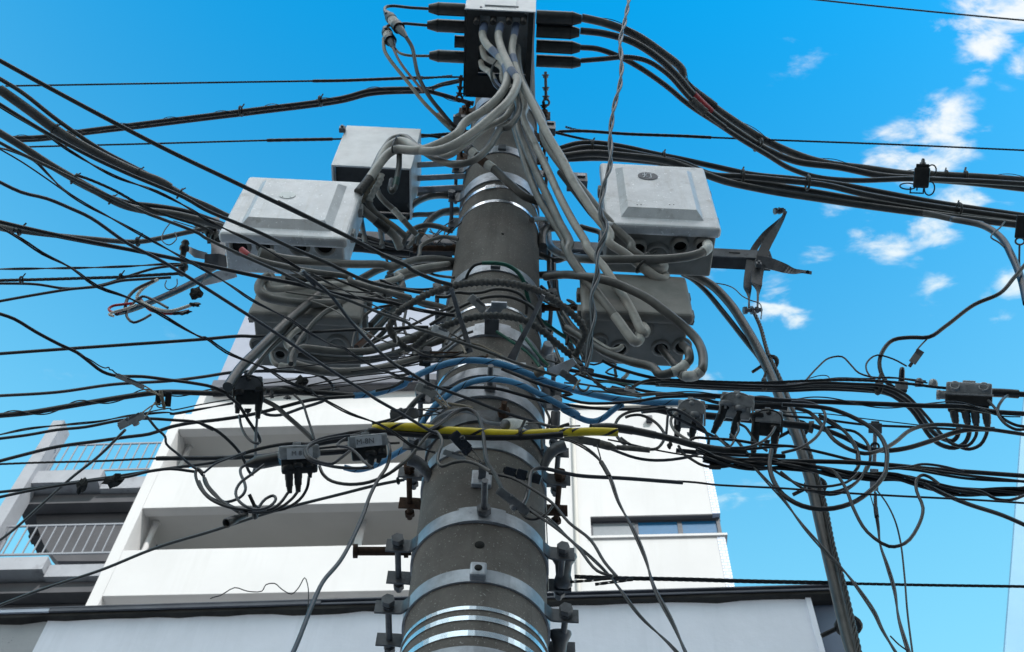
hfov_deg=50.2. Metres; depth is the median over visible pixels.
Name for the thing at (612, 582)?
cable
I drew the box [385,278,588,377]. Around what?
ring hanger
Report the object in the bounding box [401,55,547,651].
utility pole
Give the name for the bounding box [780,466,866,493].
cable
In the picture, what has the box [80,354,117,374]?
cable
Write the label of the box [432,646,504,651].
clamp band
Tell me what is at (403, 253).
cable
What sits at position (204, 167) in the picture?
cable
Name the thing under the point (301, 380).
torn tape
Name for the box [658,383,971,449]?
cable
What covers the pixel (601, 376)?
cable
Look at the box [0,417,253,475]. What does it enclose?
cable
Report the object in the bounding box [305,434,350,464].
cable
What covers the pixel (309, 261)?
cable
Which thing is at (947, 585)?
cable
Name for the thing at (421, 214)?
cable
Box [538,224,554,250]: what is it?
cable
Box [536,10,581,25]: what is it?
joint sleeve
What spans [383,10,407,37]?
inline connector
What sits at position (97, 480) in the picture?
cable
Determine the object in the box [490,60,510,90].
wire loop
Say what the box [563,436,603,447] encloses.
wedge clamp
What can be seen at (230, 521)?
open socket
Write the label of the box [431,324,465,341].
wedge clamp
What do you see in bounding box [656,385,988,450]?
cable
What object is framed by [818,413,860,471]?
cable
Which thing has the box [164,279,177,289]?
cable
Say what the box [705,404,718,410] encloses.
cable
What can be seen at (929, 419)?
cable
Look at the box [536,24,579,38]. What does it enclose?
joint sleeve
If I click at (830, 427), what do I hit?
cable
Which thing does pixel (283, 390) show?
cable
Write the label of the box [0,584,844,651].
house
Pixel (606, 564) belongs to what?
cable
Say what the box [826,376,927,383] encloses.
cable
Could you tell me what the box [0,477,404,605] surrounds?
cable
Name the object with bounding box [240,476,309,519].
cable
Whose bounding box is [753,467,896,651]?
cable
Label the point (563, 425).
cable
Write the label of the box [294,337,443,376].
cable
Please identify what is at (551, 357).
stud
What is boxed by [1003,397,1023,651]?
house
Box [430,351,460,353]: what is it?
cable
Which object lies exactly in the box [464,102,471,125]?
eye bolt
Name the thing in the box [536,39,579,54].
joint sleeve
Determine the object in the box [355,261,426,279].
cable
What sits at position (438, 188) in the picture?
bracket arm
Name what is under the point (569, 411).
cable
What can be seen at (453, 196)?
clamp band
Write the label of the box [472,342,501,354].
cable
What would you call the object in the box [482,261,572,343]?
cable
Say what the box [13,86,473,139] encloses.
cable
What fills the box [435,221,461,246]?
cable
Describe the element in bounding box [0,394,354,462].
cable
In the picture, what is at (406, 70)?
cable
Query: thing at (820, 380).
cable
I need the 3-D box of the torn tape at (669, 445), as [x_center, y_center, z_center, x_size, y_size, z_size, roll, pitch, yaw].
[0.452,0.341,3.129,0.018,0.017,0.021,-26,-62,17]
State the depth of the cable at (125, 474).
3.21 m
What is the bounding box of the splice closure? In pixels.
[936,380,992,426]
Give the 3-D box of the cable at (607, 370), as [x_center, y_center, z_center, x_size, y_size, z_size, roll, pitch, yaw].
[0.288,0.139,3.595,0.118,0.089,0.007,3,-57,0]
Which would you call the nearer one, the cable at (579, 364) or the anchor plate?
the anchor plate
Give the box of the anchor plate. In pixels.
[471,460,491,487]
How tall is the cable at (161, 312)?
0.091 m
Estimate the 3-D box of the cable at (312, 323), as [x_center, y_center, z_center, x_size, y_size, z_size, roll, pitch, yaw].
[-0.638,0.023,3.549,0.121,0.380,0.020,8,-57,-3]
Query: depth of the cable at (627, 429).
3.14 m
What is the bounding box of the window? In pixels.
[589,514,727,544]
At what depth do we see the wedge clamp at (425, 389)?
3.12 m
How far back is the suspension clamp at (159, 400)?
3.18 m
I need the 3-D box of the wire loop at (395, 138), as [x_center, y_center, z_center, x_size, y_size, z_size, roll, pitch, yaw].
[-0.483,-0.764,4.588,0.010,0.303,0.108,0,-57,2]
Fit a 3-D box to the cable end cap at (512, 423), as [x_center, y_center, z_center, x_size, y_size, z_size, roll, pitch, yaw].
[0.011,0.280,3.135,0.035,0.120,0.110,-35,-65,22]
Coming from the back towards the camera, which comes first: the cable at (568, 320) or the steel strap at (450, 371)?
the cable at (568, 320)
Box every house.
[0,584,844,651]
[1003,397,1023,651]
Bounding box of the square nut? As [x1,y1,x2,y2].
[755,260,761,267]
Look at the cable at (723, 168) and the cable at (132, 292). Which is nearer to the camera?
the cable at (132, 292)
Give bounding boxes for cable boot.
[246,451,280,468]
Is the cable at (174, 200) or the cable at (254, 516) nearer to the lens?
the cable at (254, 516)
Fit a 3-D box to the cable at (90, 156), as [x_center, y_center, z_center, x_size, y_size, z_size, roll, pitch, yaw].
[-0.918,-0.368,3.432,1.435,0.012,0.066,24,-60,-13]
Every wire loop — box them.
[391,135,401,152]
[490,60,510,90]
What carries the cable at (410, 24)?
attached to the inline connector at (395, 23)
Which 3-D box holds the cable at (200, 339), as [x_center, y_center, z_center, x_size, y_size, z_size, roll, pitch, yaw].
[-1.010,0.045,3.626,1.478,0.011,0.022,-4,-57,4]
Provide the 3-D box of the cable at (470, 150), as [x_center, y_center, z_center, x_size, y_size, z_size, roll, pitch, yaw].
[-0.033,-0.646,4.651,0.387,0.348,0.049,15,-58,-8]
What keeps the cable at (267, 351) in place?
attached to the cable at (256, 352)
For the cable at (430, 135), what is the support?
attached to the utility pole
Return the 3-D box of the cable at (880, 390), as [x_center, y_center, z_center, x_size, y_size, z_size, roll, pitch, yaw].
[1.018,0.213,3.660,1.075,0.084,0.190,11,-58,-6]
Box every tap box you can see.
[232,373,265,418]
[278,442,319,493]
[347,432,388,465]
[672,397,705,438]
[711,390,754,437]
[750,407,782,453]
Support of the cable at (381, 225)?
attached to the junction box at (338, 205)
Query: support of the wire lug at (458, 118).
attached to the utility pole
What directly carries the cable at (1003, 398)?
hanging from the cable at (1012, 393)
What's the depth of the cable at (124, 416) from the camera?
3.52 m
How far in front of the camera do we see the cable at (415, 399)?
3.24 m
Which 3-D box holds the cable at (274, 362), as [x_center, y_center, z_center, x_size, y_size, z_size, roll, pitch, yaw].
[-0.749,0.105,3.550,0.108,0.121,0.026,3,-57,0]
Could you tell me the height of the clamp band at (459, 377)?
0.040 m
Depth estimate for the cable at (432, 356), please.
3.42 m
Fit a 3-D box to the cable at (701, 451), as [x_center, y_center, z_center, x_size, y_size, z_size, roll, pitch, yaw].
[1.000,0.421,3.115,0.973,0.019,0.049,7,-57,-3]
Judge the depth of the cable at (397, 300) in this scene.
3.88 m
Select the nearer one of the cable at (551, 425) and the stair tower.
the cable at (551, 425)
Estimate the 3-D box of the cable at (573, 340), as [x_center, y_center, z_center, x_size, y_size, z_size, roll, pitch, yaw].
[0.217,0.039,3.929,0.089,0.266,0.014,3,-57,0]
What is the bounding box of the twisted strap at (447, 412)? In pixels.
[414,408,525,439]
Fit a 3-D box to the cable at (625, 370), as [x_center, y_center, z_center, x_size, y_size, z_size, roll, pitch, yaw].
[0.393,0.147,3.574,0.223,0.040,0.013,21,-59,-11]
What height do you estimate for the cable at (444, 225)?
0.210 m
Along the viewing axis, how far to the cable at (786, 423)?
3.42 m
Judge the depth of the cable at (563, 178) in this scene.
4.44 m
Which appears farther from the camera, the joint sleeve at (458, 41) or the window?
the window
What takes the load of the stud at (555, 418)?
attached to the utility pole
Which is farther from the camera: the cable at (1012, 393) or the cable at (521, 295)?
the cable at (521, 295)
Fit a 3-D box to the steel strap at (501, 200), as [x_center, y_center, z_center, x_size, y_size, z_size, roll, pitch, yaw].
[-0.060,-0.376,4.644,0.352,0.023,0.351,3,-57,0]
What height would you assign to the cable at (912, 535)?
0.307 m
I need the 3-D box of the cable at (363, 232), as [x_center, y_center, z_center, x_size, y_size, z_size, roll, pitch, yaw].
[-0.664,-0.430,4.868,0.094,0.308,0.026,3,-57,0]
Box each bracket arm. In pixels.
[417,160,460,167]
[418,173,464,180]
[418,184,463,191]
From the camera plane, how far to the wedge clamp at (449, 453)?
2.99 m
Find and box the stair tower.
[0,420,161,607]
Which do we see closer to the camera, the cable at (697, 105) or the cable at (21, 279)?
the cable at (21, 279)
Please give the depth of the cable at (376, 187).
4.35 m
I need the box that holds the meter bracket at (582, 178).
[566,172,587,191]
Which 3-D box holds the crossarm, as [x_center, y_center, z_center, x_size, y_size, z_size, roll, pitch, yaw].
[-0.105,-0.368,5.089,2.619,0.076,0.067,3,-57,0]
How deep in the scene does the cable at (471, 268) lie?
3.92 m
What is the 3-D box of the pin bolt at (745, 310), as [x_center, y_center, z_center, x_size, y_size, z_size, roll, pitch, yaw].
[1.004,-0.065,4.557,0.083,0.041,0.035,3,-57,0]
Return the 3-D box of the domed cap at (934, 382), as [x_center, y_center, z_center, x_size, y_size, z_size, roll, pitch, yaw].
[1.392,0.194,3.608,0.030,0.036,0.036,3,-57,0]
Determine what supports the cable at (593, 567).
attached to the wedge clamp at (512, 500)
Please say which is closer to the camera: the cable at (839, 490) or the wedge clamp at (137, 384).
the wedge clamp at (137, 384)
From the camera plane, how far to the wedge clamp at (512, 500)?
2.80 m
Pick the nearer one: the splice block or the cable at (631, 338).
the splice block
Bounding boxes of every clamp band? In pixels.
[374,562,578,651]
[385,478,574,600]
[398,440,570,524]
[402,400,568,496]
[415,367,561,445]
[418,323,563,396]
[430,364,544,443]
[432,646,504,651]
[433,265,556,333]
[448,172,548,232]
[452,144,547,203]
[456,111,547,169]
[459,98,549,147]
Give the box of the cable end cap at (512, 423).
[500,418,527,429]
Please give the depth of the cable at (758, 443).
3.14 m
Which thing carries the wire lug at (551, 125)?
attached to the utility pole
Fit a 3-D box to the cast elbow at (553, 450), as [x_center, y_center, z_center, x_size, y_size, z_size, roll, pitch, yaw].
[0.123,0.383,3.279,0.098,0.077,0.044,-26,-62,17]
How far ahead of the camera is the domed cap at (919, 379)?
3.60 m
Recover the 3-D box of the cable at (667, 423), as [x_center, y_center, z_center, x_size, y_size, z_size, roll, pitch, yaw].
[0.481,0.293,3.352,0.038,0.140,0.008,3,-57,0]
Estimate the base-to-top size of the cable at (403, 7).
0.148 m
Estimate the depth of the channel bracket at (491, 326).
3.64 m
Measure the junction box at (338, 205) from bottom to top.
0.489 m
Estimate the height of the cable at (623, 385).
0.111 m
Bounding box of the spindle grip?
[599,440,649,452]
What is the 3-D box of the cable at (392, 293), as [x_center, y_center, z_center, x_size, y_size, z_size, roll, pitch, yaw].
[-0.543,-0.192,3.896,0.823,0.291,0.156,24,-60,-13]
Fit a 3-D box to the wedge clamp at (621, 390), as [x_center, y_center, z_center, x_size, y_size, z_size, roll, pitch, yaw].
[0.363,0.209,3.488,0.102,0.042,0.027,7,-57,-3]
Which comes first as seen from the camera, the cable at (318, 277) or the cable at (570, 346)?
the cable at (318, 277)
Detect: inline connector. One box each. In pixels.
[381,26,396,49]
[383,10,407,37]
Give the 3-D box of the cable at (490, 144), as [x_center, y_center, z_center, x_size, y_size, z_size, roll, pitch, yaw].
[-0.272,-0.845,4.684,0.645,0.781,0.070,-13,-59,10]
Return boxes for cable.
[0,58,452,286]
[0,77,186,193]
[0,85,228,216]
[0,102,424,293]
[0,107,301,269]
[0,129,223,229]
[0,141,556,376]
[0,147,417,380]
[0,149,63,191]
[0,180,437,434]
[0,220,454,316]
[0,223,215,246]
[0,226,434,453]
[0,263,179,269]
[0,264,183,288]
[0,270,180,283]
[0,276,170,302]
[0,312,261,443]
[0,325,428,354]
[0,370,333,416]
[0,386,353,417]
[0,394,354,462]
[0,402,233,434]
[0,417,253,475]
[0,429,125,540]
[0,442,309,492]
[0,442,399,464]
[0,467,194,497]
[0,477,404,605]
[5,76,459,86]
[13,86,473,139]
[18,228,191,264]
[20,79,457,141]
[29,137,341,147]
[70,181,224,222]
[76,174,213,233]
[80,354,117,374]
[107,302,131,312]
[108,304,136,316]
[114,273,211,315]
[123,280,154,311]
[125,295,168,323]
[135,278,191,312]
[141,298,188,314]
[144,388,339,412]
[146,415,202,475]
[161,224,176,245]
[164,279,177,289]
[194,467,288,511]
[198,464,246,502]
[202,474,298,513]
[203,477,239,513]
[204,451,245,473]
[210,577,308,609]
[223,291,321,391]
[232,429,365,458]
[234,464,265,510]
[238,414,258,444]
[239,247,449,310]
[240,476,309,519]
[247,323,295,374]
[252,417,257,471]
[252,494,276,510]
[254,265,452,307]
[256,355,404,371]
[257,247,454,270]
[263,398,312,440]
[264,261,450,292]
[264,363,418,383]
[269,349,294,369]
[281,273,396,291]
[283,327,300,351]
[286,291,379,298]
[288,303,342,365]
[290,269,423,311]
[291,441,391,651]
[293,376,390,387]
[293,394,315,439]
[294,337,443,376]
[296,329,445,355]
[297,345,411,364]
[302,270,729,461]
[303,432,373,469]
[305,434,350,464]
[306,271,421,323]
[308,370,409,385]
[310,300,416,344]
[317,377,391,389]
[318,427,563,445]
[318,430,490,485]
[320,448,348,455]
[332,277,449,298]
[336,437,372,468]
[343,376,624,472]
[350,304,392,347]
[350,408,410,434]
[353,246,409,256]
[353,357,679,405]
[354,20,510,195]
[354,300,404,347]
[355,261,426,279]
[356,325,411,380]
[357,233,412,251]
[360,218,367,248]
[361,172,379,202]
[361,203,403,250]
[362,241,382,247]
[363,315,399,346]
[365,200,407,238]
[366,173,384,201]
[367,288,436,309]
[368,305,393,327]
[370,90,521,168]
[370,324,439,346]
[372,394,420,424]
[372,419,617,440]
[373,305,452,343]
[375,21,521,169]
[375,364,460,391]
[376,188,418,236]
[377,228,384,248]
[380,254,451,258]
[382,37,449,126]
[383,4,427,14]
[384,22,426,29]
[385,253,454,278]
[385,259,396,350]
[387,154,401,193]
[387,235,458,274]
[392,47,423,93]
[396,48,428,56]
[399,336,437,355]
[401,222,450,248]
[401,268,406,335]
[401,330,472,365]
[405,37,456,128]
[405,211,458,219]
[406,235,416,248]
[407,192,448,208]
[411,347,468,357]
[412,393,421,406]
[414,75,452,79]
[415,235,421,244]
[417,190,460,196]
[418,207,458,236]
[419,45,514,158]
[421,132,450,137]
[421,134,441,138]
[426,80,458,88]
[429,294,544,327]
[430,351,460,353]
[430,407,682,509]
[431,219,453,237]
[431,354,487,357]
[433,396,444,407]
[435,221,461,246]
[435,287,527,314]
[437,112,454,131]
[440,386,665,410]
[445,326,460,344]
[448,402,472,408]
[455,337,466,354]
[463,144,545,205]
[464,262,481,279]
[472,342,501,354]
[478,59,500,89]
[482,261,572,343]
[489,472,617,577]
[496,330,540,366]
[501,368,685,404]
[508,22,669,280]
[512,108,634,331]
[514,98,644,346]
[516,44,668,273]
[519,324,549,366]
[519,505,553,520]
[520,90,650,337]
[526,422,579,426]
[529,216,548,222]
[529,506,678,651]
[529,509,613,577]
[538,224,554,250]
[539,252,580,262]
[539,270,707,381]
[540,285,568,345]
[540,408,550,450]
[543,299,577,307]
[544,358,605,387]
[546,328,562,362]
[546,500,548,590]
[547,232,712,263]
[547,249,584,366]
[551,262,561,315]
[551,438,686,651]
[554,280,577,340]
[555,132,591,139]
[556,129,1023,150]
[557,170,643,274]
[557,422,569,427]
[560,140,1023,214]
[560,315,584,359]
[561,310,594,337]
[562,137,1016,220]
[563,324,693,378]
[564,150,1015,227]
[564,382,635,392]
[568,157,1003,219]
[568,368,657,385]
[569,355,585,375]
[570,577,632,582]
[574,575,856,585]
[575,372,714,399]
[577,384,589,391]
[580,27,1023,191]
[580,45,1023,186]
[580,224,601,241]
[581,14,1023,180]
[581,54,726,128]
[582,360,617,376]
[584,0,630,371]
[585,372,684,396]
[589,423,745,454]
[592,391,641,398]
[593,337,623,351]
[595,578,632,585]
[599,381,632,385]
[601,359,661,379]
[608,439,702,457]
[614,407,657,444]
[620,413,665,450]
[632,378,660,387]
[641,405,671,416]
[655,380,977,447]
[655,391,1023,416]
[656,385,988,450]
[657,344,686,370]
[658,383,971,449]
[659,370,960,441]
[665,407,671,433]
[669,378,945,388]
[669,405,707,439]
[676,448,785,458]
[677,445,738,469]
[680,480,1023,503]
[681,275,760,364]
[683,275,854,651]
[690,436,789,447]
[694,398,781,404]
[695,447,1023,492]
[702,453,1023,496]
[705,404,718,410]
[706,412,813,433]
[714,422,739,446]
[714,454,1023,477]
[717,283,761,318]
[729,433,750,457]
[730,426,775,448]
[739,423,767,451]
[746,445,861,460]
[751,354,862,637]
[751,403,786,410]
[751,410,956,429]
[752,310,861,651]
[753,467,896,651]
[755,409,918,424]
[767,402,889,511]
[772,468,859,487]
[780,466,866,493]
[781,400,826,453]
[794,407,1023,455]
[806,355,925,381]
[807,475,864,495]
[811,423,994,452]
[816,0,1023,20]
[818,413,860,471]
[819,417,871,471]
[824,467,939,548]
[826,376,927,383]
[826,426,856,458]
[857,582,1023,587]
[865,354,906,377]
[873,491,910,651]
[877,263,1023,392]
[877,490,912,651]
[888,463,964,472]
[890,635,908,651]
[897,467,1023,482]
[910,477,1023,500]
[922,210,1023,305]
[923,482,1023,526]
[987,399,1023,430]
[990,221,1005,247]
[992,388,1023,398]
[996,394,1023,427]
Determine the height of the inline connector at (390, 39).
0.229 m
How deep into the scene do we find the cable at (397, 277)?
3.97 m
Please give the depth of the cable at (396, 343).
3.50 m
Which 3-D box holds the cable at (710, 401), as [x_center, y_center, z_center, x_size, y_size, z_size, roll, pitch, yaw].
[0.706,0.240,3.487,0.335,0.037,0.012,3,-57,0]
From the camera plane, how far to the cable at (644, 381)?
3.56 m
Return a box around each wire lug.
[453,113,466,124]
[546,121,555,135]
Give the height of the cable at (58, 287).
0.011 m
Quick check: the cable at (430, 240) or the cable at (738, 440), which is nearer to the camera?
the cable at (738, 440)
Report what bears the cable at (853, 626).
attached to the cable at (837, 597)
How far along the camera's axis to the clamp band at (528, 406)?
3.40 m
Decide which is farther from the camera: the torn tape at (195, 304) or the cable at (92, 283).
the torn tape at (195, 304)
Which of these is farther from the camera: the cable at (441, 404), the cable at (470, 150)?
the cable at (470, 150)
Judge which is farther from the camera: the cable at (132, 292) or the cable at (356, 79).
the cable at (356, 79)
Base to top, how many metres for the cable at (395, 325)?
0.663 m
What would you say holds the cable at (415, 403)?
attached to the wedge clamp at (413, 413)
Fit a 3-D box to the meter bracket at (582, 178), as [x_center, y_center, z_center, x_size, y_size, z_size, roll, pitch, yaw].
[0.319,-0.711,5.371,0.100,0.100,0.068,3,-57,0]
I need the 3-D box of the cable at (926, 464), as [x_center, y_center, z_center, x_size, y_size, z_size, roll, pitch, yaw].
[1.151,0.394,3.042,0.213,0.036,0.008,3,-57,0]
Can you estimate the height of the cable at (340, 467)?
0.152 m
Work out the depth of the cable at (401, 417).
3.14 m
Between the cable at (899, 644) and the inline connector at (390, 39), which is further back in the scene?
the inline connector at (390, 39)
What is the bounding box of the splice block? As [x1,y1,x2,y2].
[503,466,541,483]
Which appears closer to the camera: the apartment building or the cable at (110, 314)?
the cable at (110, 314)
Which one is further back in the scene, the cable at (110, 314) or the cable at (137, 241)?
the cable at (137, 241)
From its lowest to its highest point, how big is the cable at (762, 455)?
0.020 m
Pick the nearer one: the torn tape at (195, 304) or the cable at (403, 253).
the torn tape at (195, 304)
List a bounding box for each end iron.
[743,217,780,307]
[751,211,786,306]
[756,255,811,274]
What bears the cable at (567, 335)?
attached to the utility pole
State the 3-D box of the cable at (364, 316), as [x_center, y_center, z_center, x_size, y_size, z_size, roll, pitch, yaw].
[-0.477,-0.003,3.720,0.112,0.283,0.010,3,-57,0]
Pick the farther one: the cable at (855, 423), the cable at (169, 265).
the cable at (855, 423)
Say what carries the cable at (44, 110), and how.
attached to the cable at (33, 113)
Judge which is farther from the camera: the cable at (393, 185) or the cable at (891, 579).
the cable at (393, 185)
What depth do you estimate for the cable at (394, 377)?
3.25 m
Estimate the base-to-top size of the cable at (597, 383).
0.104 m
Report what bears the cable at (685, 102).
attached to the utility pole
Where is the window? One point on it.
(663, 526)
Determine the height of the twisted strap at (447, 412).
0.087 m
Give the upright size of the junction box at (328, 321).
0.263 m
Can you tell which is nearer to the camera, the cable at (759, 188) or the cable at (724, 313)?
the cable at (724, 313)
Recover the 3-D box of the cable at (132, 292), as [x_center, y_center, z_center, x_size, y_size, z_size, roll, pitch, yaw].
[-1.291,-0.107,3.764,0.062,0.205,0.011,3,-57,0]
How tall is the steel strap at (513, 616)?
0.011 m
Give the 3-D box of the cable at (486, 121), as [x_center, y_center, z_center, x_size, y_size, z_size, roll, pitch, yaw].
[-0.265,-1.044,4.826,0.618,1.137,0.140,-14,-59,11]
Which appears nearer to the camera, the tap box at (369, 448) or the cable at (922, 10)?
the tap box at (369, 448)
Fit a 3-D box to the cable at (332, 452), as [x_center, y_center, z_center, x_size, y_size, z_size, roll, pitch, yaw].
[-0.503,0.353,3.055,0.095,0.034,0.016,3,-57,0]
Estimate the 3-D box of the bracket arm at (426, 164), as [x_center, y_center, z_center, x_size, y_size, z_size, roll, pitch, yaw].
[-0.346,-0.741,4.997,0.262,0.006,0.026,-2,-57,3]
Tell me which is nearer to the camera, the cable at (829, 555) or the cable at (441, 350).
the cable at (829, 555)
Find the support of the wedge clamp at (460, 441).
attached to the cable at (404, 462)
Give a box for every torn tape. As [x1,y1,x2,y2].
[76,477,87,494]
[101,473,124,488]
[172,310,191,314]
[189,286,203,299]
[189,302,200,306]
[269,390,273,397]
[295,375,308,385]
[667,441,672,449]
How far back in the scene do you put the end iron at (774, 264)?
4.88 m
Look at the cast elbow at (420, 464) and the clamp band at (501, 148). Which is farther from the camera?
the clamp band at (501, 148)
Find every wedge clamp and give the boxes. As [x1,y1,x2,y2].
[115,373,161,396]
[117,402,156,429]
[369,353,417,362]
[390,407,446,419]
[415,382,450,408]
[418,350,468,357]
[419,355,482,366]
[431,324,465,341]
[443,449,465,459]
[448,430,485,464]
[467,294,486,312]
[495,487,529,515]
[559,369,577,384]
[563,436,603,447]
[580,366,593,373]
[610,385,639,397]
[624,386,634,392]
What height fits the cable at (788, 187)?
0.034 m
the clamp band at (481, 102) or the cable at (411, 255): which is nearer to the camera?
the cable at (411, 255)
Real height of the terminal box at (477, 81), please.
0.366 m
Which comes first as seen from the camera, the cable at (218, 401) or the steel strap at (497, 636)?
the steel strap at (497, 636)
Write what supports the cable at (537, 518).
attached to the wedge clamp at (512, 500)
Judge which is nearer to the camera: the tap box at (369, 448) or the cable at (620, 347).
the tap box at (369, 448)
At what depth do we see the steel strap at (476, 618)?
2.63 m
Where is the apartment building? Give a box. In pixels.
[85,309,734,605]
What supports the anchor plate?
attached to the utility pole
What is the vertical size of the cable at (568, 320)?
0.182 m
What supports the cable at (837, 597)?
hanging from the cable at (724, 313)
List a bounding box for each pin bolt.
[742,306,762,313]
[773,207,785,214]
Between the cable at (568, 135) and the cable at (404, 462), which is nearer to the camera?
the cable at (404, 462)
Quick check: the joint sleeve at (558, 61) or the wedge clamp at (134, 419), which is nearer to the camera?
the wedge clamp at (134, 419)
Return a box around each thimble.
[550,628,571,651]
[552,553,576,589]
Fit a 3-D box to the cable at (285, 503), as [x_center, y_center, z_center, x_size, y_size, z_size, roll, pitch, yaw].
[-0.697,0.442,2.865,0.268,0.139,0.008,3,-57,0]
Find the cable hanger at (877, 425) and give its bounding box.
[868,421,881,490]
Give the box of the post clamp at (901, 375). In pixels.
[895,367,907,388]
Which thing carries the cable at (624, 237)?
attached to the junction box at (672, 294)
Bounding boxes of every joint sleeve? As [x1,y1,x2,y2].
[427,19,463,32]
[428,2,464,16]
[429,49,463,62]
[454,35,463,47]
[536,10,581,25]
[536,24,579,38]
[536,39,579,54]
[536,54,580,68]
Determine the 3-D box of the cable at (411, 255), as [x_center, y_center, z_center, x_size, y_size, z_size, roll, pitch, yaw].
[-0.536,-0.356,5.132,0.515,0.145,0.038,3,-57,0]
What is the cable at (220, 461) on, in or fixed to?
attached to the cable at (285, 503)
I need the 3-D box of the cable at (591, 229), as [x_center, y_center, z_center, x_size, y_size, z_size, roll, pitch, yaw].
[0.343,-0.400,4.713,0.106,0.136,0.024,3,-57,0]
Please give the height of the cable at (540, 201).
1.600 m
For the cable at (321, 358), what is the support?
attached to the utility pole
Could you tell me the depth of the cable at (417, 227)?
4.52 m
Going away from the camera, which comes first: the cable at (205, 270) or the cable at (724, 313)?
the cable at (205, 270)
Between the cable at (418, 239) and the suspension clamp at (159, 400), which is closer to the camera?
the suspension clamp at (159, 400)
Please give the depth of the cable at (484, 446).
2.96 m
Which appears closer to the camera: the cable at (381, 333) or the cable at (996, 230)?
the cable at (381, 333)
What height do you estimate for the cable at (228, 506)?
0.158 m
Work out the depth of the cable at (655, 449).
3.15 m
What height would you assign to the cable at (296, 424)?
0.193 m
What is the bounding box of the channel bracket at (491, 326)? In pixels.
[484,301,506,334]
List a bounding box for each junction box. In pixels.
[219,177,363,275]
[248,276,372,367]
[331,125,420,219]
[576,273,694,365]
[597,163,720,275]
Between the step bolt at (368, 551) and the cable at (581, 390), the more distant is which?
the cable at (581, 390)
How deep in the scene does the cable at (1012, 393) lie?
3.57 m
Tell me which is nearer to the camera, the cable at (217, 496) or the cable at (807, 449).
the cable at (217, 496)
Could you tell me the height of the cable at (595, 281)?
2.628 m
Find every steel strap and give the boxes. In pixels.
[400,606,548,651]
[401,615,544,651]
[408,630,533,651]
[436,358,540,390]
[446,304,541,348]
[456,199,538,236]
[459,184,538,227]
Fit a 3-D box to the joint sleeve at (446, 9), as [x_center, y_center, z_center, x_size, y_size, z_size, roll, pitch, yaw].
[-0.312,-1.517,5.230,0.174,0.064,0.064,3,-57,0]
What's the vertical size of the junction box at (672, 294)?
0.278 m
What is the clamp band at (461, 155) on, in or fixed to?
attached to the utility pole
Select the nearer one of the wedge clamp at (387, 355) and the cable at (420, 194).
the wedge clamp at (387, 355)
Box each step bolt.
[353,544,410,557]
[413,243,455,252]
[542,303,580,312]
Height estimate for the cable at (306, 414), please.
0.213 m
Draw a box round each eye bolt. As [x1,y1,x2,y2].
[455,75,462,102]
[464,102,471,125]
[540,101,546,120]
[542,71,549,106]
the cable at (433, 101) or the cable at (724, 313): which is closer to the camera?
the cable at (724, 313)
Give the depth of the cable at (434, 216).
4.87 m
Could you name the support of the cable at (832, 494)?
attached to the cable at (868, 476)
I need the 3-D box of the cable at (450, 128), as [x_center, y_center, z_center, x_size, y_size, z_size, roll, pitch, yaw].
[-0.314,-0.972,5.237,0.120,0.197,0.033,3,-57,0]
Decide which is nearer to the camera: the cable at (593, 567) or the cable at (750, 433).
the cable at (593, 567)
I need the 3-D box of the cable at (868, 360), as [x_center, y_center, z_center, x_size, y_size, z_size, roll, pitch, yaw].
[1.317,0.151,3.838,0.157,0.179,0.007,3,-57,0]
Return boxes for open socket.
[222,512,248,527]
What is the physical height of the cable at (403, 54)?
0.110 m
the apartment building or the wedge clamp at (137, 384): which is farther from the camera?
the apartment building
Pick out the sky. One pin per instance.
(814, 70)
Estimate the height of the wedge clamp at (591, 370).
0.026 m
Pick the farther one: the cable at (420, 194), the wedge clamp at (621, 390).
the cable at (420, 194)
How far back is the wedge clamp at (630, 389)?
3.41 m
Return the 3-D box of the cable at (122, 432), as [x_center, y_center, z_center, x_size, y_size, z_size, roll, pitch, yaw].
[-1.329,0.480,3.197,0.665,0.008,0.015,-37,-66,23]
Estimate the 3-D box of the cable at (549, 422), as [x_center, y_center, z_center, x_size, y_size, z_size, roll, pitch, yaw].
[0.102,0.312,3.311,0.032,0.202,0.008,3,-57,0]
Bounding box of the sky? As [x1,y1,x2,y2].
[0,0,1023,651]
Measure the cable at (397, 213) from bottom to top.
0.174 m
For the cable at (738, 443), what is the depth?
3.21 m
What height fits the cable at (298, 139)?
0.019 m
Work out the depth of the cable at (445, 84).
6.40 m
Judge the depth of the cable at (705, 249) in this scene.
4.03 m
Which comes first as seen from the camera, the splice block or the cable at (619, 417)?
the splice block
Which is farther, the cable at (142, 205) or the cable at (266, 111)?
the cable at (266, 111)
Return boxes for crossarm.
[206,231,771,270]
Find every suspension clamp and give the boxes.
[155,390,171,409]
[899,158,936,195]
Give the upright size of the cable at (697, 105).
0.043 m
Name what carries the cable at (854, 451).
attached to the cable at (817, 435)
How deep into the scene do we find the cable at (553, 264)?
4.53 m
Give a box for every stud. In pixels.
[541,340,553,355]
[547,354,554,371]
[550,411,559,425]
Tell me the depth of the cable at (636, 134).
5.88 m
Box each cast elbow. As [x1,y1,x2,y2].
[407,454,431,482]
[540,440,567,466]
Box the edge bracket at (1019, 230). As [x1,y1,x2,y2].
[1014,215,1023,264]
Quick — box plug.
[908,348,923,367]
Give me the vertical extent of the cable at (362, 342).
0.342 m
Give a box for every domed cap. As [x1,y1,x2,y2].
[915,378,923,386]
[928,379,937,385]
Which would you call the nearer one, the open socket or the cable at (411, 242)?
the open socket
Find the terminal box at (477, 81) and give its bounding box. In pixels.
[463,0,535,98]
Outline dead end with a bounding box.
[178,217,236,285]

